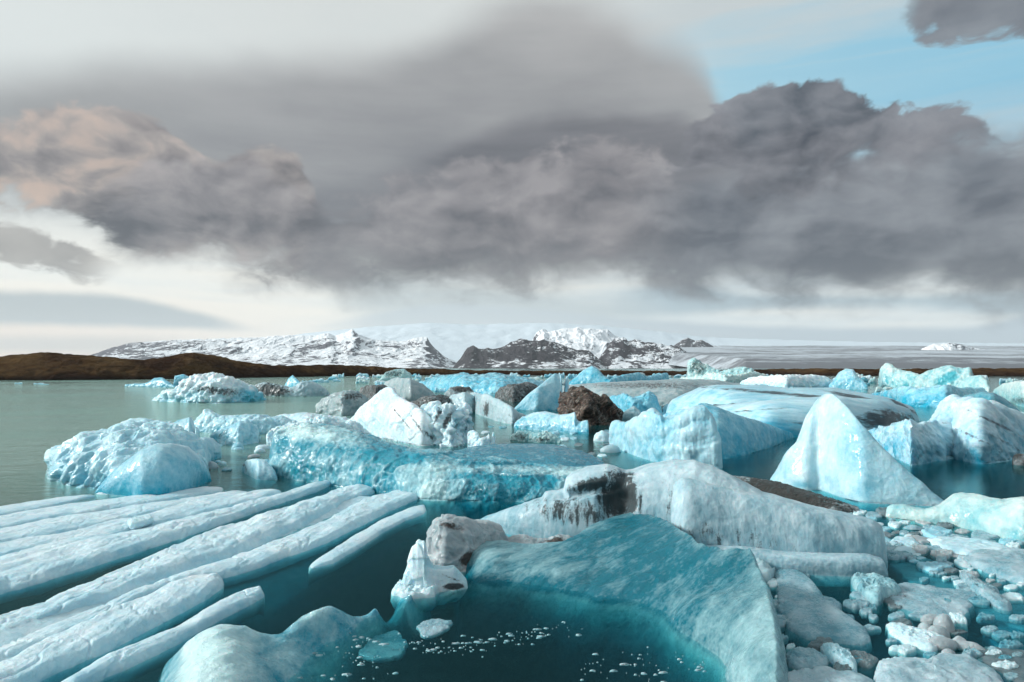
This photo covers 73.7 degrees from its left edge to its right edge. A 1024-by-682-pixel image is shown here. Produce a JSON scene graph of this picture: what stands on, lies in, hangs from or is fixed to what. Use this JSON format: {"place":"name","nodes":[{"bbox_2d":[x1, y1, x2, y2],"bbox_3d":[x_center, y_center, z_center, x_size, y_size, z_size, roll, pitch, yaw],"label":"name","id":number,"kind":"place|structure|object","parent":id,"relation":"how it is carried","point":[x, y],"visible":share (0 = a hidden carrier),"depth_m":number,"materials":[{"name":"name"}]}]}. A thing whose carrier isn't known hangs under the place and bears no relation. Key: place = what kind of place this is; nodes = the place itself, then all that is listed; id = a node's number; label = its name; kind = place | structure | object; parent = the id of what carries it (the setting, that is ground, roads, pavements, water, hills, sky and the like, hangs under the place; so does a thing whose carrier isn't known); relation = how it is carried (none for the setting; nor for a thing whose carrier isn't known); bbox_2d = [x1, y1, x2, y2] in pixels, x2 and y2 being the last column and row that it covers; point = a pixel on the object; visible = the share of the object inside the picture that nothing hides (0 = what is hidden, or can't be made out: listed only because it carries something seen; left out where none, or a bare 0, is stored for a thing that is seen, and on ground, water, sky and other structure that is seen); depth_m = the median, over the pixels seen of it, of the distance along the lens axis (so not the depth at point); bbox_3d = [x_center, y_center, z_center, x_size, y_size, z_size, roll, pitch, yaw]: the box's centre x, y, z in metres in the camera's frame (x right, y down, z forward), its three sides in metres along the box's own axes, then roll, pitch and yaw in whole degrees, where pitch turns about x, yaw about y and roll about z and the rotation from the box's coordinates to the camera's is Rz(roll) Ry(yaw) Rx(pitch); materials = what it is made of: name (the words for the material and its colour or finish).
{"place":"outdoors","nodes":[
{"label":"outdoors","id":0,"kind":"place"},
{"bbox_2d":[92,329,456,367],"bbox_3d":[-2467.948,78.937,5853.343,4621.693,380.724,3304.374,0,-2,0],"label":"snow mountain","id":1,"kind":"structure","parent":0,"point":[352,347],"depth_m":5288.24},
{"bbox_2d":[0,369,1023,609],"bbox_3d":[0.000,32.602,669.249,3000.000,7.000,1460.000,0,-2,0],"label":"water","id":2,"kind":"structure","parent":0,"point":[37,421],"depth_m":59.69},
{"bbox_2d":[43,417,210,498],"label":"iceberg","id":3,"kind":"object","parent":2,"relation":"on","point":[88,460],"visible":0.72,"depth_m":23.98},
{"bbox_2d":[125,377,175,386],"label":"iceberg","id":4,"kind":"object","parent":2,"relation":"on","point":[159,382],"visible":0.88,"depth_m":136.02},
{"bbox_2d":[95,443,211,498],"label":"iceberg","id":5,"kind":"object","parent":2,"relation":"on","point":[159,469],"visible":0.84,"depth_m":21.45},
{"bbox_2d":[0,480,330,614],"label":"fluted iceberg","id":6,"kind":"object","parent":2,"relation":"on","point":[50,546],"visible":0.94,"depth_m":16.35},
{"bbox_2d":[127,515,153,529],"bbox_3d":[-9.082,4.417,16.708,0.571,0.195,0.894,1,-3,-33],"label":"growler","id":7,"kind":"object","parent":6,"relation":"on","point":[137,522],"visible":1,"depth_m":16.53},
{"bbox_2d":[174,417,199,436],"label":"iceberg","id":8,"kind":"object","parent":2,"relation":"on","point":[187,424],"visible":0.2,"depth_m":34.77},
{"bbox_2d":[152,372,265,402],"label":"iceberg","id":9,"kind":"object","parent":2,"relation":"on","point":[212,387],"visible":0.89,"depth_m":76.52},
{"bbox_2d":[201,437,221,463],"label":"iceberg","id":10,"kind":"object","parent":2,"relation":"on","point":[214,448],"visible":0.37,"depth_m":29.54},
{"bbox_2d":[0,484,427,681],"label":"fluted iceberg","id":11,"kind":"object","parent":2,"relation":"on","point":[346,549],"visible":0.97,"depth_m":12.89,"materials":[{"name":"ice"}]},
{"bbox_2d":[210,419,260,444],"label":"iceberg","id":12,"kind":"object","parent":2,"relation":"on","point":[245,432],"visible":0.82,"depth_m":35.28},
{"bbox_2d":[194,409,296,434],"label":"iceberg","id":13,"kind":"object","parent":2,"relation":"on","point":[208,421],"visible":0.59,"depth_m":41.32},
{"bbox_2d":[241,458,276,488],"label":"iceberg","id":14,"kind":"object","parent":2,"relation":"on","point":[257,469],"visible":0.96,"depth_m":24.29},
{"bbox_2d":[255,381,329,396],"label":"iceberg","id":15,"kind":"object","parent":2,"relation":"on","point":[306,388],"visible":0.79,"depth_m":92.46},
{"bbox_2d":[157,595,448,681],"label":"iceberg","id":16,"kind":"object","parent":2,"relation":"on","point":[228,653],"visible":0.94,"depth_m":9.59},
{"bbox_2d":[275,412,348,422],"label":"iceberg","id":17,"kind":"object","parent":2,"relation":"on","point":[301,417],"visible":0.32,"depth_m":44.37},
{"bbox_2d":[266,414,374,453],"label":"iceberg","id":18,"kind":"object","parent":2,"relation":"on","point":[325,419],"visible":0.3,"depth_m":34.57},
{"bbox_2d":[315,390,367,415],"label":"iceberg","id":19,"kind":"object","parent":2,"relation":"on","point":[347,403],"visible":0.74,"depth_m":56.57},
{"bbox_2d":[359,384,386,400],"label":"iceberg","id":20,"kind":"object","parent":2,"relation":"on","point":[369,392],"visible":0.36,"depth_m":75.25,"materials":[{"name":"grey"}]},
{"bbox_2d":[358,630,407,663],"bbox_3d":[-1.870,4.516,10.083,0.679,0.120,1.047,0,-2,0],"label":"ice floe","id":21,"kind":"object","parent":2,"relation":"in","point":[369,651],"visible":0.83,"depth_m":9.85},
{"bbox_2d":[347,387,433,448],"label":"iceberg","id":22,"kind":"object","parent":2,"relation":"on","point":[390,414],"visible":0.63,"depth_m":37.27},
{"bbox_2d":[379,369,412,380],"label":"iceberg","id":23,"kind":"object","parent":2,"relation":"on","point":[394,373],"visible":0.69,"depth_m":178.63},
{"bbox_2d":[384,377,434,401],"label":"iceberg","id":24,"kind":"object","parent":2,"relation":"on","point":[409,389],"visible":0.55,"depth_m":78.05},
{"bbox_2d":[268,422,587,527],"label":"iceberg","id":25,"kind":"object","parent":2,"relation":"on","point":[438,482],"visible":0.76,"depth_m":21.84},
{"bbox_2d":[390,539,467,611],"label":"horned ice","id":26,"kind":"structure","parent":2,"relation":"on","point":[426,583],"depth_m":12.15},
{"bbox_2d":[411,394,449,407],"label":"iceberg","id":27,"kind":"object","parent":2,"relation":"on","point":[420,401],"visible":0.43,"depth_m":60.84,"materials":[{"name":"grey"}]},
{"bbox_2d":[416,618,452,639],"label":"ice floe","id":28,"kind":"object","parent":2,"relation":"on","point":[432,628],"visible":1,"depth_m":10.42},
{"bbox_2d":[420,400,473,450],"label":"iceberg","id":29,"kind":"object","parent":2,"relation":"on","point":[451,425],"visible":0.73,"depth_m":35.07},
{"bbox_2d":[444,386,473,395],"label":"iceberg","id":30,"kind":"object","parent":2,"relation":"on","point":[454,390],"visible":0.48,"depth_m":80.62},
{"bbox_2d":[449,392,475,420],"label":"iceberg","id":31,"kind":"object","parent":2,"relation":"on","point":[462,398],"visible":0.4,"depth_m":60.48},
{"bbox_2d":[426,514,507,576],"bbox_3d":[-0.892,4.308,14.177,1.816,1.455,2.368,0,-2,0],"label":"dirty ice rock","id":32,"kind":"object","parent":2,"relation":"on","point":[454,540],"visible":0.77,"depth_m":13.65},
{"bbox_2d":[419,372,543,394],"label":"iceberg","id":33,"kind":"object","parent":2,"relation":"on","point":[491,383],"visible":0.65,"depth_m":101.77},
{"bbox_2d":[467,430,495,446],"bbox_3d":[-1.462,4.955,32.326,1.403,1.438,1.968,0,-2,0],"label":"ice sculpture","id":34,"kind":"object","parent":2,"relation":"on","point":[474,438],"visible":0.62,"depth_m":32.11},
{"bbox_2d":[470,392,525,434],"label":"iceberg","id":35,"kind":"object","parent":2,"relation":"on","point":[492,407],"visible":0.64,"depth_m":50.94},
{"bbox_2d":[294,621,705,681],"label":"crushed ice","id":36,"kind":"structure","parent":2,"relation":"on","point":[480,642],"depth_m":9.65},
{"bbox_2d":[495,382,537,406],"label":"iceberg","id":37,"kind":"object","parent":2,"relation":"on","point":[516,392],"visible":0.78,"depth_m":79.69,"materials":[{"name":"grey"}]},
{"bbox_2d":[453,443,604,466],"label":"iceberg","id":38,"kind":"object","parent":2,"relation":"on","point":[545,454],"visible":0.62,"depth_m":27.86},
{"bbox_2d":[510,430,561,444],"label":"iceberg","id":39,"kind":"object","parent":2,"relation":"on","point":[544,437],"visible":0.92,"depth_m":36.26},
{"bbox_2d":[508,534,570,543],"bbox_3d":[0.491,4.462,14.758,1.897,0.562,1.115,0,-2,0],"label":"dirty ice rock","id":40,"kind":"object","parent":2,"relation":"on","point":[521,538],"visible":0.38,"depth_m":14.67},
{"bbox_2d":[514,373,568,414],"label":"iceberg","id":41,"kind":"object","parent":2,"relation":"on","point":[544,395],"visible":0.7,"depth_m":62.53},
{"bbox_2d":[514,411,588,442],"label":"iceberg","id":42,"kind":"object","parent":2,"relation":"on","point":[549,421],"visible":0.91,"depth_m":42.55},
{"bbox_2d":[557,386,623,441],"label":"iceberg","id":43,"kind":"object","parent":2,"relation":"on","point":[583,403],"visible":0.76,"depth_m":47.73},
{"bbox_2d":[593,430,608,444],"bbox_3d":[4.876,5.227,36.823,0.970,0.818,0.817,0,-2,0],"label":"growler","id":44,"kind":"object","parent":2,"relation":"on","point":[601,436],"visible":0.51,"depth_m":36.57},
{"bbox_2d":[600,444,620,455],"bbox_3d":[4.627,5.110,32.028,0.996,0.530,0.644,0,-2,0],"label":"growler","id":45,"kind":"object","parent":2,"relation":"on","point":[610,449],"visible":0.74,"depth_m":31.80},
{"bbox_2d":[439,512,788,681],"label":"iceberg","id":46,"kind":"object","parent":2,"relation":"on","point":[610,590],"visible":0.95,"depth_m":11.75,"materials":[{"name":"ice"}]},
{"bbox_2d":[569,366,668,384],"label":"iceberg","id":47,"kind":"object","parent":2,"relation":"on","point":[591,374],"visible":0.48,"depth_m":132.98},
{"bbox_2d":[622,406,640,421],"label":"iceberg","id":48,"kind":"object","parent":2,"relation":"on","point":[630,413],"visible":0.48,"depth_m":49.92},
{"bbox_2d":[610,391,667,414],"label":"iceberg","id":49,"kind":"object","parent":2,"relation":"on","point":[647,400],"visible":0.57,"depth_m":56.39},
{"bbox_2d":[562,379,741,404],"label":"iceberg","id":50,"kind":"object","parent":2,"relation":"on","point":[666,391],"visible":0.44,"depth_m":74.53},
{"bbox_2d":[609,405,722,469],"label":"iceberg","id":51,"kind":"object","parent":2,"relation":"on","point":[653,435],"visible":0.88,"depth_m":28.07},
{"bbox_2d":[481,459,887,615],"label":"iceberg","id":52,"kind":"object","parent":2,"relation":"on","point":[830,552],"visible":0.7,"depth_m":14.19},
{"bbox_2d":[687,358,753,376],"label":"iceberg","id":53,"kind":"object","parent":2,"relation":"on","point":[695,366],"visible":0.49,"depth_m":198.25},
{"bbox_2d":[680,371,767,383],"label":"iceberg","id":54,"kind":"object","parent":2,"relation":"on","point":[737,378],"visible":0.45,"depth_m":151.34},
{"bbox_2d":[698,403,793,477],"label":"iceberg","id":55,"kind":"object","parent":2,"relation":"on","point":[741,436],"visible":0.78,"depth_m":31.59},
{"bbox_2d":[756,558,774,583],"bbox_3d":[4.815,4.488,13.792,0.748,0.588,2.229,0,-2,0],"label":"growler","id":56,"kind":"object","parent":2,"relation":"on","point":[767,570],"visible":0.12,"depth_m":12.91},
{"bbox_2d":[740,374,831,387],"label":"iceberg","id":57,"kind":"object","parent":2,"relation":"on","point":[799,380],"visible":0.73,"depth_m":124.40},
{"bbox_2d":[663,384,919,441],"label":"iceberg","id":58,"kind":"object","parent":2,"relation":"on","point":[786,408],"visible":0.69,"depth_m":44.74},
{"bbox_2d":[732,475,859,512],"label":"iceberg","id":59,"kind":"object","parent":2,"relation":"on","point":[781,489],"visible":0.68,"depth_m":20.16,"materials":[{"name":"brown"}]},
{"bbox_2d":[786,646,829,670],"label":"ice floe","id":60,"kind":"object","parent":2,"relation":"on","point":[799,658],"visible":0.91,"depth_m":9.12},
{"bbox_2d":[807,636,832,651],"bbox_3d":[4.445,4.359,9.777,0.541,0.190,0.266,2,-3,-41],"label":"ice fragment","id":61,"kind":"object","parent":2,"relation":"on","point":[817,642],"visible":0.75,"depth_m":9.73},
{"bbox_2d":[774,568,872,653],"bbox_3d":[5.027,4.508,11.800,1.175,0.400,4.067,0,-2,10],"label":"ice floe","id":62,"kind":"object","parent":2,"relation":"on","point":[808,609],"visible":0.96,"depth_m":10.67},
{"bbox_2d":[788,666,873,681],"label":"ice floe","id":63,"kind":"object","parent":2,"relation":"on","point":[822,674],"visible":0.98,"depth_m":8.60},
{"bbox_2d":[820,642,857,672],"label":"ice floe","id":64,"kind":"object","parent":2,"relation":"on","point":[833,653],"visible":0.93,"depth_m":9.22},
{"bbox_2d":[829,369,867,389],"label":"iceberg","id":65,"kind":"object","parent":2,"relation":"on","point":[847,379],"visible":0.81,"depth_m":121.49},
{"bbox_2d":[842,598,870,613],"bbox_3d":[5.772,4.418,11.400,0.506,0.193,0.334,0,-2,0],"label":"ice fragment","id":66,"kind":"object","parent":2,"relation":"on","point":[853,606],"visible":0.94,"depth_m":11.32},
{"bbox_2d":[770,394,943,559],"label":"iceberg","id":67,"kind":"object","parent":2,"relation":"on","point":[837,451],"visible":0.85,"depth_m":21.10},
{"bbox_2d":[850,650,878,679],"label":"ice floe","id":68,"kind":"object","parent":2,"relation":"on","point":[867,664],"visible":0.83,"depth_m":9.14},
{"bbox_2d":[864,624,880,635],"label":"ice fragment","id":69,"kind":"object","parent":2,"relation":"on","point":[871,630],"visible":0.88,"depth_m":10.39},
{"bbox_2d":[850,572,901,617],"bbox_3d":[6.488,4.464,12.130,0.877,0.512,1.461,0,-2,0],"label":"ice floe","id":70,"kind":"object","parent":2,"relation":"on","point":[875,588],"visible":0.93,"depth_m":11.97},
{"bbox_2d":[878,363,919,387],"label":"iceberg","id":71,"kind":"object","parent":2,"relation":"on","point":[891,375],"visible":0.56,"depth_m":121.38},
{"bbox_2d":[887,550,912,562],"bbox_3d":[8.140,4.527,14.335,0.700,0.195,0.449,0,-2,0],"label":"ice fragment","id":72,"kind":"object","parent":2,"relation":"on","point":[894,556],"visible":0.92,"depth_m":14.21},
{"bbox_2d":[888,643,916,656],"bbox_3d":[5.541,4.378,9.663,0.420,0.143,0.282,1,-3,-33],"label":"ice fragment","id":73,"kind":"object","parent":2,"relation":"on","point":[906,650],"visible":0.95,"depth_m":9.58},
{"bbox_2d":[889,536,920,553],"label":"ice floe","id":74,"kind":"object","parent":2,"relation":"on","point":[906,541],"visible":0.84,"depth_m":15.14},
{"bbox_2d":[868,419,946,484],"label":"iceberg","id":75,"kind":"object","parent":2,"relation":"on","point":[909,443],"visible":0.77,"depth_m":28.73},
{"bbox_2d":[885,622,944,657],"bbox_3d":[5.878,4.455,10.081,0.788,0.378,0.864,2,-3,-40],"label":"ice floe","id":76,"kind":"object","parent":2,"relation":"on","point":[903,633],"visible":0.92,"depth_m":9.97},
{"bbox_2d":[910,543,929,556],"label":"ice fragment","id":77,"kind":"object","parent":2,"relation":"on","point":[923,550],"visible":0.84,"depth_m":14.70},
{"bbox_2d":[872,385,988,416],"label":"iceberg","id":78,"kind":"object","parent":2,"relation":"on","point":[933,396],"visible":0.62,"depth_m":68.87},
{"bbox_2d":[886,582,976,626],"bbox_3d":[7.073,4.559,11.740,1.504,0.353,2.042,-2,-3,37],"label":"ice floe","id":79,"kind":"object","parent":2,"relation":"on","point":[926,599],"visible":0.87,"depth_m":11.57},
{"bbox_2d":[916,561,952,573],"bbox_3d":[8.426,4.511,13.557,0.717,0.169,0.590,0,-2,0],"label":"ice fragment","id":80,"kind":"object","parent":2,"relation":"on","point":[926,567],"visible":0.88,"depth_m":13.52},
{"bbox_2d":[921,526,952,537],"bbox_3d":[10.096,4.594,16.280,0.638,0.206,1.352,-2,-3,41],"label":"ice fragment","id":81,"kind":"object","parent":2,"relation":"on","point":[934,531],"visible":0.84,"depth_m":16.19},
{"bbox_2d":[873,652,1003,681],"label":"ice floe","id":82,"kind":"object","parent":2,"relation":"on","point":[947,667],"visible":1,"depth_m":8.71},
{"bbox_2d":[909,365,973,387],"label":"iceberg","id":83,"kind":"object","parent":2,"relation":"on","point":[951,375],"visible":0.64,"depth_m":111.37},
{"bbox_2d":[930,549,952,560],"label":"ice fragment","id":84,"kind":"object","parent":2,"relation":"on","point":[934,554],"visible":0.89,"depth_m":14.39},
{"bbox_2d":[917,613,984,653],"bbox_3d":[6.343,4.325,10.109,0.856,0.357,1.415,0,-2,0],"label":"ice floe","id":85,"kind":"object","parent":2,"relation":"on","point":[942,624],"visible":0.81,"depth_m":10.03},
{"bbox_2d":[886,492,1023,548],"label":"iceberg","id":86,"kind":"object","parent":2,"relation":"on","point":[998,517],"visible":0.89,"depth_m":16.84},
{"bbox_2d":[888,558,1023,635],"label":"ice floe","id":87,"kind":"object","parent":2,"relation":"in","point":[902,572],"visible":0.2,"depth_m":12.73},
{"bbox_2d":[949,612,967,639],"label":"ice floe","id":88,"kind":"object","parent":2,"relation":"on","point":[959,618],"visible":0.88,"depth_m":10.65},
{"bbox_2d":[954,555,971,569],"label":"ice fragment","id":89,"kind":"object","parent":2,"relation":"on","point":[960,563],"visible":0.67,"depth_m":13.74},
{"bbox_2d":[927,536,1008,565],"bbox_3d":[10.117,4.643,15.107,1.667,0.378,1.684,0,-2,0],"label":"ice floe","id":90,"kind":"object","parent":2,"relation":"on","point":[959,545],"visible":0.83,"depth_m":15.04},
{"bbox_2d":[956,375,990,392],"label":"iceberg","id":91,"kind":"object","parent":2,"relation":"on","point":[975,381],"visible":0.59,"depth_m":103.46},
{"bbox_2d":[930,394,1023,498],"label":"iceberg","id":92,"kind":"object","parent":2,"relation":"on","point":[981,431],"visible":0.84,"depth_m":29.10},
{"bbox_2d":[967,594,990,608],"bbox_3d":[8.031,4.446,11.647,0.600,0.155,0.339,1,-2,-29],"label":"ice fragment","id":93,"kind":"object","parent":2,"relation":"on","point":[979,601],"visible":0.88,"depth_m":11.51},
{"bbox_2d":[971,530,998,540],"bbox_3d":[11.221,4.617,16.180,0.559,0.154,1.391,-2,-3,39],"label":"ice fragment","id":94,"kind":"object","parent":2,"relation":"on","point":[978,534],"visible":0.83,"depth_m":15.97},
{"bbox_2d":[959,571,1012,614],"bbox_3d":[8.376,4.502,12.170,0.452,0.439,2.120,0,-2,9],"label":"ice floe","id":95,"kind":"object","parent":2,"relation":"on","point":[999,603],"visible":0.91,"depth_m":11.74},
{"bbox_2d":[976,612,995,624],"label":"ice fragment","id":96,"kind":"object","parent":2,"relation":"on","point":[982,618],"visible":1,"depth_m":10.80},
{"bbox_2d":[963,391,1019,410],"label":"iceberg","id":97,"kind":"object","parent":2,"relation":"on","point":[995,397],"visible":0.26,"depth_m":56.63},
{"bbox_2d":[961,646,1023,681],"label":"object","id":98,"kind":"object","parent":2,"relation":"on","point":[988,660],"visible":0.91,"depth_m":9.26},
{"bbox_2d":[963,547,1023,584],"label":"ice floe","id":99,"kind":"object","parent":2,"relation":"on","point":[1007,564],"visible":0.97,"depth_m":13.45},
{"bbox_2d":[991,630,1010,642],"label":"ice fragment","id":100,"kind":"object","parent":2,"relation":"on","point":[998,636],"visible":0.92,"depth_m":10.12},
{"bbox_2d":[982,623,1023,646],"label":"ice floe","id":101,"kind":"object","parent":2,"relation":"in","point":[988,641],"visible":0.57,"depth_m":10.46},
{"bbox_2d":[991,659,1018,668],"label":"ice fragment","id":102,"kind":"object","parent":2,"relation":"on","point":[1006,664],"visible":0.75,"depth_m":9.08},
{"bbox_2d":[993,381,1023,411],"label":"iceberg","id":103,"kind":"object","parent":2,"relation":"on","point":[1012,392],"visible":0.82,"depth_m":74.20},
{"bbox_2d":[999,639,1023,649],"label":"ice fragment","id":104,"kind":"object","parent":2,"relation":"on","point":[1010,644],"visible":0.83,"depth_m":9.73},
{"bbox_2d":[1002,592,1023,603],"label":"ice fragment","id":105,"kind":"object","parent":2,"relation":"on","point":[1014,598],"visible":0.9,"depth_m":11.75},
{"bbox_2d":[1012,453,1023,470],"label":"growler","id":106,"kind":"object","parent":2,"relation":"on","point":[1018,459],"visible":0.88,"depth_m":27.74,"materials":[{"name":"white"}]},
{"bbox_2d":[0,352,1023,379],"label":"shore","id":107,"kind":"structure","parent":0,"point":[46,366],"depth_m":237.19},
{"bbox_2d":[0,0,1023,355],"label":"sky","id":108,"kind":"structure","parent":0,"point":[816,170],"materials":[{"name":"grey"}]},
{"bbox_2d":[452,339,607,368],"bbox_3d":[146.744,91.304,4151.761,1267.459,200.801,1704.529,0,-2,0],"label":"dark mountain","id":109,"kind":"structure","parent":0,"point":[527,354],"depth_m":3693.77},
{"bbox_2d":[532,327,617,358],"bbox_3d":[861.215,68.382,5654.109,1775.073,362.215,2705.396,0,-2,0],"label":"snow shoulder","id":110,"kind":"object","parent":109,"relation":"on","point":[595,342],"visible":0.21,"depth_m":5307.11},
{"bbox_2d":[599,337,686,368],"bbox_3d":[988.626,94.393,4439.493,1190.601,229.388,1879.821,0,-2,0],"label":"rocky mountain","id":111,"kind":"structure","parent":0,"point":[620,353],"depth_m":3949.41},
{"bbox_2d":[294,323,1023,361],"bbox_3d":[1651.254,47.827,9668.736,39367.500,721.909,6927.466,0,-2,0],"label":"ice cap","id":112,"kind":"object","parent":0,"point":[453,342],"visible":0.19,"depth_m":9694.22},
{"bbox_2d":[674,338,717,346],"bbox_3d":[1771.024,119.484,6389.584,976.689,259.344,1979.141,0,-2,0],"label":"nunatak","id":113,"kind":"structure","parent":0,"point":[687,342],"depth_m":5839.40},
{"bbox_2d":[375,368,1023,660],"bbox_3d":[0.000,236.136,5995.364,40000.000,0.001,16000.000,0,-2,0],"label":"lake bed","id":114,"kind":"object","parent":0,"point":[880,648],"depth_m":32.31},
{"bbox_2d":[668,345,1023,368],"bbox_3d":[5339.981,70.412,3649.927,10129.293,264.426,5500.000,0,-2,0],"label":"glacier","id":115,"kind":"object","parent":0,"point":[824,357],"visible":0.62,"depth_m":3269.63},
{"bbox_2d":[921,343,985,349],"bbox_3d":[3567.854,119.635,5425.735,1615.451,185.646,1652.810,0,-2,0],"label":"nunatak","id":116,"kind":"structure","parent":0,"point":[948,346],"depth_m":4954.21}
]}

